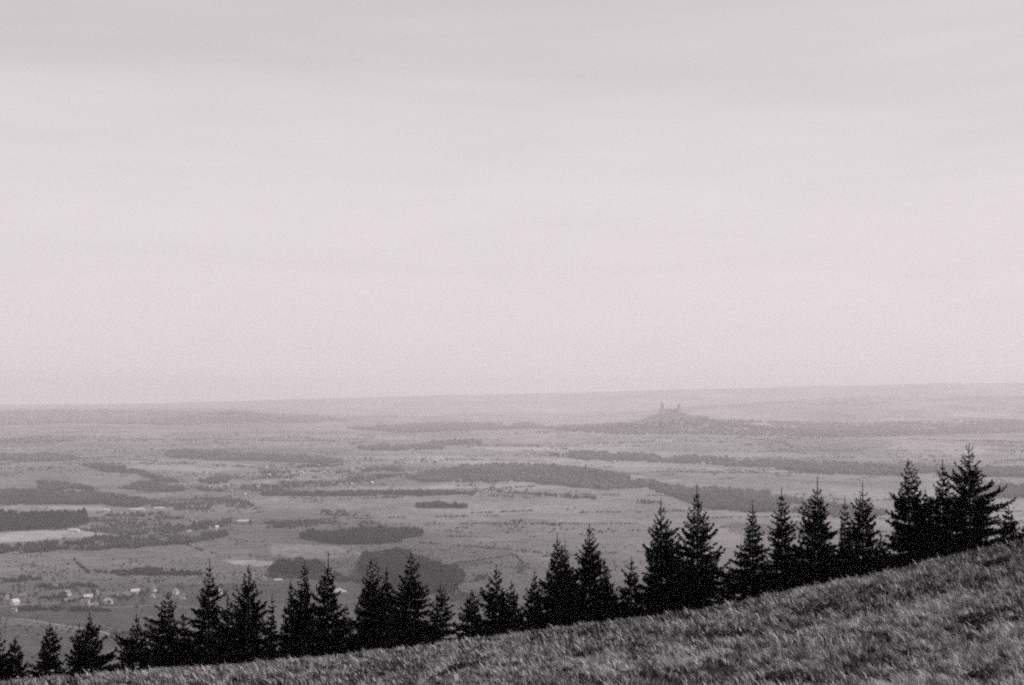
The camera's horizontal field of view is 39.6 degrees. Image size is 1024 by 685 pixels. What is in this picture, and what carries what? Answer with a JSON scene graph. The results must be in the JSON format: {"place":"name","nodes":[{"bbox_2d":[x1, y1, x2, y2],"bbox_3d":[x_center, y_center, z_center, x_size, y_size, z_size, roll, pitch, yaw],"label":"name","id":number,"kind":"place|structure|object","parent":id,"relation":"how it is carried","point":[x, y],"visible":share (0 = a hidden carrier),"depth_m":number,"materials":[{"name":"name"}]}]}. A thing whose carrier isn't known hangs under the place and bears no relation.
{"place":"outdoors","nodes":[
{"label":"outdoors","id":0,"kind":"place"},
{"bbox_2d":[2,618,115,637],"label":"road","id":1,"kind":"structure","parent":0,"point":[103,632],"depth_m":2128.68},
{"bbox_2d":[0,603,201,608],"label":"path","id":2,"kind":"structure","parent":0,"point":[89,605],"depth_m":2311.87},
{"bbox_2d":[0,383,1023,684],"bbox_3d":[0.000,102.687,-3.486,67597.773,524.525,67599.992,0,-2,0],"label":"ground","id":3,"kind":"structure","parent":0,"point":[922,403],"depth_m":5272.40,"materials":[{"name":"plant"}]},
{"bbox_2d":[0,633,16,682],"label":"spruce","id":4,"kind":"object","parent":3,"relation":"on","point":[3,662],"visible":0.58,"depth_m":91.30,"materials":[{"name":"black plant"}]},
{"bbox_2d":[10,598,19,604],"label":"house","id":5,"kind":"structure","parent":3,"relation":"on","point":[16,601],"depth_m":2319.96,"materials":[{"name":"white"}]},
{"bbox_2d":[0,637,30,681],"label":"spruce","id":6,"kind":"object","parent":3,"relation":"on","point":[18,667],"visible":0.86,"depth_m":91.19,"materials":[{"name":"black plant"}]},
{"bbox_2d":[19,592,27,598],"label":"house","id":7,"kind":"structure","parent":3,"relation":"on","point":[23,595],"depth_m":2390.45,"materials":[{"name":"grey tile"}]},
{"bbox_2d":[0,451,79,460],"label":"forest","id":8,"kind":"object","parent":3,"relation":"on","point":[45,455],"visible":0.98,"depth_m":7180.60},
{"bbox_2d":[0,508,88,530],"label":"wood","id":9,"kind":"object","parent":3,"relation":"on","point":[11,520],"visible":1,"depth_m":3718.15,"materials":[{"name":"grey plant"}]},
{"bbox_2d":[26,623,70,678],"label":"spruce","id":10,"kind":"object","parent":3,"relation":"on","point":[49,662],"visible":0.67,"depth_m":92.25,"materials":[{"name":"black plant"}]},
{"bbox_2d":[18,594,111,611],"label":"hedgerow","id":11,"kind":"object","parent":3,"relation":"on","point":[57,607],"visible":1,"depth_m":2267.04,"materials":[{"name":"grey plant"}]},
{"bbox_2d":[62,589,71,595],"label":"house","id":12,"kind":"structure","parent":3,"relation":"on","point":[69,592],"depth_m":2421.28,"materials":[{"name":"grey tile"}]},
{"bbox_2d":[64,597,71,603],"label":"house","id":13,"kind":"structure","parent":3,"relation":"on","point":[66,599],"depth_m":2334.69,"materials":[{"name":"tile"}]},
{"bbox_2d":[0,434,146,443],"bbox_3d":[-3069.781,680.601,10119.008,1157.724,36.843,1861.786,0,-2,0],"label":"forest","id":14,"kind":"object","parent":3,"relation":"on","point":[43,438],"visible":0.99,"depth_m":9724.47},
{"bbox_2d":[68,528,79,531],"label":"barn","id":15,"kind":"structure","parent":3,"relation":"on","point":[73,530],"depth_m":3534.17,"materials":[{"name":"tile"}]},
{"bbox_2d":[61,622,92,675],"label":"spruce","id":16,"kind":"object","parent":3,"relation":"on","point":[74,670],"visible":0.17,"depth_m":94.12,"materials":[{"name":"black plant"}]},
{"bbox_2d":[72,594,81,600],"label":"house","id":17,"kind":"structure","parent":3,"relation":"on","point":[76,597],"depth_m":2371.81,"materials":[{"name":"tile"}]},
{"bbox_2d":[0,479,155,507],"bbox_3d":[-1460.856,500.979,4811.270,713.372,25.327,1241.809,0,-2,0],"label":"wood","id":18,"kind":"object","parent":3,"relation":"on","point":[46,492],"visible":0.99,"depth_m":4600.23,"materials":[{"name":"grey plant"}]},
{"bbox_2d":[80,598,90,604],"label":"house","id":19,"kind":"structure","parent":3,"relation":"on","point":[84,601],"depth_m":2315.39,"materials":[{"name":"tile"}]},
{"bbox_2d":[83,593,92,598],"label":"house","id":20,"kind":"structure","parent":3,"relation":"on","point":[89,596],"depth_m":2371.02,"materials":[{"name":"white"}]},
{"bbox_2d":[65,612,120,676],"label":"spruce","id":21,"kind":"object","parent":3,"relation":"on","point":[86,661],"visible":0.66,"depth_m":92.25,"materials":[{"name":"black plant"}]},
{"bbox_2d":[90,601,98,607],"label":"house","id":22,"kind":"structure","parent":3,"relation":"on","point":[96,604],"depth_m":2288.79,"materials":[{"name":"tile"}]},
{"bbox_2d":[2,565,202,589],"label":"hedgerow","id":23,"kind":"object","parent":3,"relation":"on","point":[148,570],"visible":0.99,"depth_m":2697.86,"materials":[{"name":"grey plant"}]},
{"bbox_2d":[103,597,112,603],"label":"house","id":24,"kind":"structure","parent":3,"relation":"on","point":[106,599],"depth_m":2330.53,"materials":[{"name":"tile"}]},
{"bbox_2d":[0,529,228,553],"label":"hedgerow","id":25,"kind":"object","parent":3,"relation":"on","point":[53,545],"visible":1,"depth_m":3204.27,"materials":[{"name":"plant"}]},
{"bbox_2d":[122,591,129,597],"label":"house","id":26,"kind":"structure","parent":3,"relation":"on","point":[127,593],"depth_m":2405.89,"materials":[{"name":"tile"}]},
{"bbox_2d":[104,614,158,672],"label":"spruce","id":27,"kind":"object","parent":3,"relation":"on","point":[131,652],"visible":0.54,"depth_m":92.19,"materials":[{"name":"black plant"}]},
{"bbox_2d":[79,462,185,491],"bbox_3d":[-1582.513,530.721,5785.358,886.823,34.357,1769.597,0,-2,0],"label":"wood","id":28,"kind":"object","parent":3,"relation":"on","point":[152,484],"visible":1,"depth_m":5472.17,"materials":[{"name":"grey plant"}]},
{"bbox_2d":[131,588,139,594],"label":"house","id":29,"kind":"structure","parent":3,"relation":"on","point":[137,590],"depth_m":2437.68,"materials":[{"name":"tile"}]},
{"bbox_2d":[130,508,144,510],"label":"barn","id":30,"kind":"structure","parent":3,"relation":"on","point":[137,509],"depth_m":4109.98,"materials":[{"name":"white"}]},
{"bbox_2d":[149,586,156,591],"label":"house","id":31,"kind":"structure","parent":3,"relation":"on","point":[153,588],"depth_m":2475.70,"materials":[{"name":"tile"}]},
{"bbox_2d":[123,593,192,670],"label":"spruce","id":32,"kind":"object","parent":3,"relation":"on","point":[169,641],"visible":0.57,"depth_m":93.18,"materials":[{"name":"black plant"}]},
{"bbox_2d":[88,495,257,534],"bbox_3d":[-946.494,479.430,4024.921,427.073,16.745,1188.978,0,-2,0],"label":"wood","id":33,"kind":"object","parent":3,"relation":"on","point":[163,529],"visible":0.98,"depth_m":3784.29,"materials":[{"name":"grey plant"}]},
{"bbox_2d":[0,407,346,424],"bbox_3d":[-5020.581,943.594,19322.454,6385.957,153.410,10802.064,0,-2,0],"label":"forest","id":34,"kind":"object","parent":3,"relation":"on","point":[180,416],"visible":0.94,"depth_m":16052.40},
{"bbox_2d":[171,587,178,594],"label":"house","id":35,"kind":"structure","parent":3,"relation":"on","point":[175,591],"depth_m":2440.08,"materials":[{"name":"tile"}]},
{"bbox_2d":[165,613,193,667],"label":"spruce","id":36,"kind":"object","parent":3,"relation":"on","point":[183,624],"visible":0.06,"depth_m":95.26,"materials":[{"name":"black plant"}]},
{"bbox_2d":[178,592,185,598],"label":"house","id":37,"kind":"structure","parent":3,"relation":"on","point":[182,596],"depth_m":2383.59,"materials":[{"name":"tile"}]},
{"bbox_2d":[166,561,235,666],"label":"spruce","id":38,"kind":"object","parent":3,"relation":"on","point":[206,640],"visible":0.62,"depth_m":93.19,"materials":[{"name":"black plant"}]},
{"bbox_2d":[207,594,251,662],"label":"spruce","id":39,"kind":"object","parent":3,"relation":"on","point":[227,617],"visible":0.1,"depth_m":96.35,"materials":[{"name":"black plant"}]},
{"bbox_2d":[205,564,285,666],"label":"spruce","id":40,"kind":"object","parent":3,"relation":"on","point":[243,634],"visible":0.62,"depth_m":92.18,"materials":[{"name":"black plant"}]},
{"bbox_2d":[164,448,341,462],"bbox_3d":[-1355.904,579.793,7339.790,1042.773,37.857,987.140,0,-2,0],"label":"forest","id":41,"kind":"object","parent":3,"relation":"on","point":[220,455],"visible":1,"depth_m":7200.61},
{"bbox_2d":[261,594,280,661],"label":"spruce","id":42,"kind":"object","parent":3,"relation":"on","point":[271,632],"visible":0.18,"depth_m":96.29,"materials":[{"name":"black plant"}]},
{"bbox_2d":[275,580,298,659],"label":"spruce","id":43,"kind":"object","parent":3,"relation":"on","point":[287,620],"visible":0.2,"depth_m":94.28,"materials":[{"name":"black plant"}]},
{"bbox_2d":[98,573,489,637],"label":"brush","id":44,"kind":"object","parent":3,"relation":"on","point":[481,576],"visible":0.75,"depth_m":2413.38,"materials":[{"name":"grey plant"}]},
{"bbox_2d":[259,562,329,661],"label":"spruce","id":45,"kind":"object","parent":3,"relation":"on","point":[305,619],"visible":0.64,"depth_m":92.00,"materials":[{"name":"black plant"}]},
{"bbox_2d":[268,556,325,575],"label":"copse","id":46,"kind":"object","parent":3,"relation":"on","point":[287,566],"visible":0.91,"depth_m":2715.34,"materials":[{"name":"plant"}]},
{"bbox_2d":[191,461,406,491],"bbox_3d":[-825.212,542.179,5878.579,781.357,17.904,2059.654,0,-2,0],"label":"brush","id":47,"kind":"object","parent":3,"relation":"on","point":[285,485],"visible":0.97,"depth_m":5660.81,"materials":[{"name":"plant"}]},
{"bbox_2d":[265,571,361,582],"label":"brush","id":48,"kind":"object","parent":3,"relation":"on","point":[338,578],"visible":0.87,"depth_m":2656.54,"materials":[{"name":"grey plant"}]},
{"bbox_2d":[248,509,379,528],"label":"brush","id":49,"kind":"object","parent":3,"relation":"on","point":[290,524],"visible":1,"depth_m":3725.08,"materials":[{"name":"grey plant"}]},
{"bbox_2d":[287,552,361,658],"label":"spruce","id":50,"kind":"object","parent":3,"relation":"on","point":[335,626],"visible":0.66,"depth_m":92.04,"materials":[{"name":"black plant"}]},
{"bbox_2d":[333,588,346,591],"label":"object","id":51,"kind":"object","parent":3,"relation":"on","point":[337,589],"visible":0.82,"depth_m":2477.82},
{"bbox_2d":[332,605,358,652],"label":"spruce","id":52,"kind":"object","parent":3,"relation":"on","point":[352,629],"visible":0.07,"depth_m":95.36,"materials":[{"name":"black plant"}]},
{"bbox_2d":[299,525,423,544],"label":"wood","id":53,"kind":"object","parent":3,"relation":"on","point":[380,534],"visible":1,"depth_m":3333.19,"materials":[{"name":"grey plant"}]},
{"bbox_2d":[260,489,475,495],"bbox_3d":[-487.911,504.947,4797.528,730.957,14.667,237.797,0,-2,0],"label":"hedgerow","id":54,"kind":"object","parent":3,"relation":"on","point":[348,492],"visible":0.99,"depth_m":4748.31,"materials":[{"name":"plant"}]},
{"bbox_2d":[335,559,408,655],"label":"spruce","id":55,"kind":"object","parent":3,"relation":"on","point":[377,610],"visible":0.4,"depth_m":93.15,"materials":[{"name":"black plant"}]},
{"bbox_2d":[350,565,401,647],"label":"spruce","id":56,"kind":"object","parent":3,"relation":"on","point":[386,592],"visible":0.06,"depth_m":95.43,"materials":[{"name":"black plant"}]},
{"bbox_2d":[364,549,445,650],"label":"spruce","id":57,"kind":"object","parent":3,"relation":"on","point":[410,627],"visible":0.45,"depth_m":92.22,"materials":[{"name":"black plant"}]},
{"bbox_2d":[358,547,465,592],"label":"wood","id":58,"kind":"object","parent":3,"relation":"on","point":[435,574],"visible":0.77,"depth_m":2613.37,"materials":[{"name":"grey plant"}]},
{"bbox_2d":[425,584,457,642],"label":"spruce","id":59,"kind":"object","parent":3,"relation":"on","point":[443,633],"visible":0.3,"depth_m":93.35,"materials":[{"name":"black plant"}]},
{"bbox_2d":[415,500,467,507],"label":"hedgerow","id":60,"kind":"object","parent":3,"relation":"on","point":[437,504],"visible":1,"depth_m":4229.10,"materials":[{"name":"plant"}]},
{"bbox_2d":[348,421,542,450],"bbox_3d":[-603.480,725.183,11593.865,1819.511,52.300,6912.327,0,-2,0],"label":"forest","id":61,"kind":"object","parent":3,"relation":"on","point":[436,426],"visible":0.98,"depth_m":12319.78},
{"bbox_2d":[447,660,486,672],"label":"bush","id":62,"kind":"object","parent":3,"relation":"on","point":[461,665],"visible":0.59,"depth_m":70.41,"materials":[{"name":"grey plant"}]},
{"bbox_2d":[448,590,499,641],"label":"spruce","id":63,"kind":"object","parent":3,"relation":"on","point":[466,628],"visible":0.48,"depth_m":91.25,"materials":[{"name":"black plant"}]},
{"bbox_2d":[462,564,516,636],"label":"spruce","id":64,"kind":"object","parent":3,"relation":"on","point":[492,606],"visible":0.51,"depth_m":92.23,"materials":[{"name":"black plant"}]},
{"bbox_2d":[0,537,1023,684],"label":"grass","id":65,"kind":"structure","parent":3,"relation":"on","point":[498,654],"depth_m":68.81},
{"bbox_2d":[0,422,1023,670],"bbox_3d":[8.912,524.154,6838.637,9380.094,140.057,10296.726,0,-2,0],"label":"scrub","id":66,"kind":"object","parent":3,"relation":"on","point":[324,474],"visible":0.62,"depth_m":4511.56,"materials":[{"name":"plant"}]},
{"bbox_2d":[0,418,1023,573],"bbox_3d":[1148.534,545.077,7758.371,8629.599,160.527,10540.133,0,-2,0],"label":"hedgerows","id":67,"kind":"object","parent":3,"relation":"on","point":[521,567],"visible":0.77,"depth_m":6030.62,"materials":[{"name":"plant"}]},
{"bbox_2d":[497,579,527,632],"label":"spruce","id":68,"kind":"object","parent":3,"relation":"on","point":[511,596],"visible":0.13,"depth_m":94.37,"materials":[{"name":"black plant"}]},
{"bbox_2d":[403,462,656,489],"bbox_3d":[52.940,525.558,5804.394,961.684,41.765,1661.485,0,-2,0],"label":"forest","id":69,"kind":"object","parent":3,"relation":"on","point":[570,476],"visible":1,"depth_m":5506.32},
{"bbox_2d":[508,571,559,632],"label":"spruce","id":70,"kind":"object","parent":3,"relation":"on","point":[535,620],"visible":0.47,"depth_m":92.26,"materials":[{"name":"black plant"}]},
{"bbox_2d":[533,532,577,628],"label":"spruce","id":71,"kind":"object","parent":3,"relation":"on","point":[550,586],"visible":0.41,"depth_m":93.12,"materials":[{"name":"black plant"}]},
{"bbox_2d":[542,540,587,621],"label":"spruce","id":72,"kind":"object","parent":3,"relation":"on","point":[570,569],"visible":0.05,"depth_m":95.46,"materials":[{"name":"black plant"}]},
{"bbox_2d":[495,488,667,525],"bbox_3d":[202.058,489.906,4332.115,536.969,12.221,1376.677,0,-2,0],"label":"hedgerow","id":73,"kind":"object","parent":3,"relation":"on","point":[567,495],"visible":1,"depth_m":4605.97,"materials":[{"name":"plant"}]},
{"bbox_2d":[570,673,595,681],"bbox_3d":[3.141,14.460,61.474,1.162,0.357,1.478,1,-2,-25],"label":"bush","id":74,"kind":"object","parent":3,"relation":"on","point":[582,675],"visible":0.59,"depth_m":61.44,"materials":[{"name":"grey plant"}]},
{"bbox_2d":[531,522,654,630],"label":"spruce","id":75,"kind":"object","parent":3,"relation":"on","point":[588,572],"visible":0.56,"depth_m":92.10,"materials":[{"name":"black plant"}]},
{"bbox_2d":[599,558,617,609],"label":"spruce","id":76,"kind":"object","parent":3,"relation":"on","point":[608,580],"visible":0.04,"depth_m":95.43,"materials":[{"name":"black plant"}]},
{"bbox_2d":[611,556,645,617],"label":"spruce","id":77,"kind":"object","parent":3,"relation":"on","point":[630,582],"visible":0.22,"depth_m":93.42,"materials":[{"name":"black plant"}]},
{"bbox_2d":[620,504,709,620],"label":"spruce","id":78,"kind":"object","parent":3,"relation":"on","point":[661,563],"visible":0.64,"depth_m":91.88,"materials":[{"name":"black plant"}]},
{"bbox_2d":[658,403,684,412],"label":"castle ruin","id":79,"kind":"object","parent":3,"relation":"on","point":[663,409],"visible":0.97,"depth_m":10981.25,"materials":[{"name":"stone"}]},
{"bbox_2d":[656,488,735,612],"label":"spruce","id":80,"kind":"object","parent":3,"relation":"on","point":[705,581],"visible":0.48,"depth_m":92.16,"materials":[{"name":"black plant"}]},
{"bbox_2d":[686,642,705,648],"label":"bush","id":81,"kind":"object","parent":3,"relation":"on","point":[695,644],"visible":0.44,"depth_m":67.43,"materials":[{"name":"grey plant"}]},
{"bbox_2d":[701,629,739,640],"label":"bush","id":82,"kind":"object","parent":3,"relation":"on","point":[713,633],"visible":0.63,"depth_m":69.76,"materials":[{"name":"grey plant"}]},
{"bbox_2d":[719,571,741,601],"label":"spruce","id":83,"kind":"object","parent":3,"relation":"on","point":[731,595],"visible":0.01,"depth_m":95.35,"materials":[{"name":"black plant"}]},
{"bbox_2d":[699,501,779,604],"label":"spruce","id":84,"kind":"object","parent":3,"relation":"on","point":[752,578],"visible":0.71,"depth_m":91.33,"materials":[{"name":"black plant"}]},
{"bbox_2d":[732,630,757,635],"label":"bush","id":85,"kind":"object","parent":3,"relation":"on","point":[743,632],"visible":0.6,"depth_m":69.61,"materials":[{"name":"grey plant"}]},
{"bbox_2d":[648,479,888,516],"bbox_3d":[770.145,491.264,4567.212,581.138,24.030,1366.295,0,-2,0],"label":"forest","id":86,"kind":"object","parent":3,"relation":"on","point":[730,498],"visible":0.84,"depth_m":4379.68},
{"bbox_2d":[542,415,1023,436],"bbox_3d":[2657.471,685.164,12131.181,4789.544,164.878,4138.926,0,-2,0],"label":"forest","id":87,"kind":"object","parent":3,"relation":"on","point":[832,429],"visible":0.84,"depth_m":11325.89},
{"bbox_2d":[759,487,807,593],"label":"spruce","id":88,"kind":"object","parent":3,"relation":"on","point":[778,553],"visible":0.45,"depth_m":92.35,"materials":[{"name":"black plant"}]},
{"bbox_2d":[764,669,803,681],"bbox_3d":[10.505,12.798,54.754,1.724,0.438,1.335,-1,-2,34],"label":"bush","id":89,"kind":"object","parent":3,"relation":"on","point":[768,674],"visible":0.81,"depth_m":54.70,"materials":[{"name":"grey plant"}]},
{"bbox_2d":[549,450,1023,476],"bbox_3d":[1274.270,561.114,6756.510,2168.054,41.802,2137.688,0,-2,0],"label":"forest","id":90,"kind":"object","parent":3,"relation":"on","point":[865,468],"visible":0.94,"depth_m":6474.55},
{"bbox_2d":[790,533,805,562],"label":"spruce","id":91,"kind":"object","parent":3,"relation":"on","point":[800,559],"visible":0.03,"depth_m":94.52,"materials":[{"name":"black plant"}]},
{"bbox_2d":[770,476,855,589],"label":"spruce","id":92,"kind":"object","parent":3,"relation":"on","point":[823,557],"visible":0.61,"depth_m":92.21,"materials":[{"name":"black plant"}]},
{"bbox_2d":[814,602,846,612],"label":"bush","id":93,"kind":"object","parent":3,"relation":"on","point":[818,608],"visible":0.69,"depth_m":73.54,"materials":[{"name":"grey plant"}]},
{"bbox_2d":[832,497,855,580],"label":"spruce","id":94,"kind":"object","parent":3,"relation":"on","point":[844,540],"visible":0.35,"depth_m":93.53,"materials":[{"name":"black plant"}]},
{"bbox_2d":[835,481,890,577],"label":"spruce","id":95,"kind":"object","parent":3,"relation":"on","point":[858,551],"visible":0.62,"depth_m":92.44,"materials":[{"name":"black plant"}]},
{"bbox_2d":[871,533,890,567],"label":"spruce","id":96,"kind":"object","parent":3,"relation":"on","point":[884,551],"visible":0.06,"depth_m":94.54,"materials":[{"name":"black plant"}]},
{"bbox_2d":[902,647,927,655],"bbox_3d":[15.561,11.912,54.798,1.027,0.337,1.326,-1,-2,37],"label":"bush","id":97,"kind":"object","parent":3,"relation":"on","point":[906,651],"visible":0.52,"depth_m":54.83,"materials":[{"name":"grey plant"}]},
{"bbox_2d":[861,458,972,572],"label":"spruce","id":98,"kind":"object","parent":3,"relation":"on","point":[905,538],"visible":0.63,"depth_m":92.05,"materials":[{"name":"black plant"}]},
{"bbox_2d":[913,459,979,560],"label":"spruce","id":99,"kind":"object","parent":3,"relation":"on","point":[940,505],"visible":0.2,"depth_m":93.55,"materials":[{"name":"black plant"}]},
{"bbox_2d":[924,442,1020,557],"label":"spruce","id":100,"kind":"object","parent":3,"relation":"on","point":[977,512],"visible":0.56,"depth_m":91.43,"materials":[{"name":"black plant"}]},
{"bbox_2d":[954,612,1005,625],"bbox_3d":[19.466,11.385,58.871,2.543,0.482,2.001,1,-2,-28],"label":"bush","id":101,"kind":"object","parent":3,"relation":"on","point":[961,620],"visible":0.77,"depth_m":58.72,"materials":[{"name":"grey plant"}]},
{"bbox_2d":[964,666,1010,682],"bbox_3d":[15.690,10.899,46.768,1.928,0.472,1.462,2,-3,-40],"label":"bush","id":102,"kind":"object","parent":3,"relation":"on","point":[976,674],"visible":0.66,"depth_m":46.59,"materials":[{"name":"grey plant"}]},
{"bbox_2d":[979,559,1005,567],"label":"bush","id":103,"kind":"object","parent":3,"relation":"on","point":[992,561],"visible":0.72,"depth_m":76.76,"materials":[{"name":"grey plant"}]},
{"bbox_2d":[967,482,1023,498],"bbox_3d":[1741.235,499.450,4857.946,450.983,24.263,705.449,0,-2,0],"label":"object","id":104,"kind":"object","parent":3,"relation":"on","point":[1013,490],"visible":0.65,"depth_m":4739.68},
{"bbox_2d":[983,506,1022,547],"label":"spruce","id":105,"kind":"object","parent":3,"relation":"on","point":[1004,534],"visible":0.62,"depth_m":89.55,"materials":[{"name":"black plant"}]},
{"bbox_2d":[997,556,1018,561],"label":"bush","id":106,"kind":"object","parent":3,"relation":"on","point":[1003,558],"visible":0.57,"depth_m":77.26,"materials":[{"name":"grey plant"}]},
{"bbox_2d":[1017,526,1023,540],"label":"spruce","id":107,"kind":"object","parent":3,"relation":"on","point":[1022,529],"visible":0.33,"depth_m":89.62,"materials":[{"name":"black plant"}]},
{"bbox_2d":[0,0,1023,404],"label":"sky","id":108,"kind":"structure","parent":0,"point":[201,200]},
{"bbox_2d":[636,651,657,659],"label":"bush","id":109,"kind":"object","parent":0,"point":[651,653],"visible":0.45,"depth_m":65.50,"materials":[{"name":"grey plant"}]}
]}

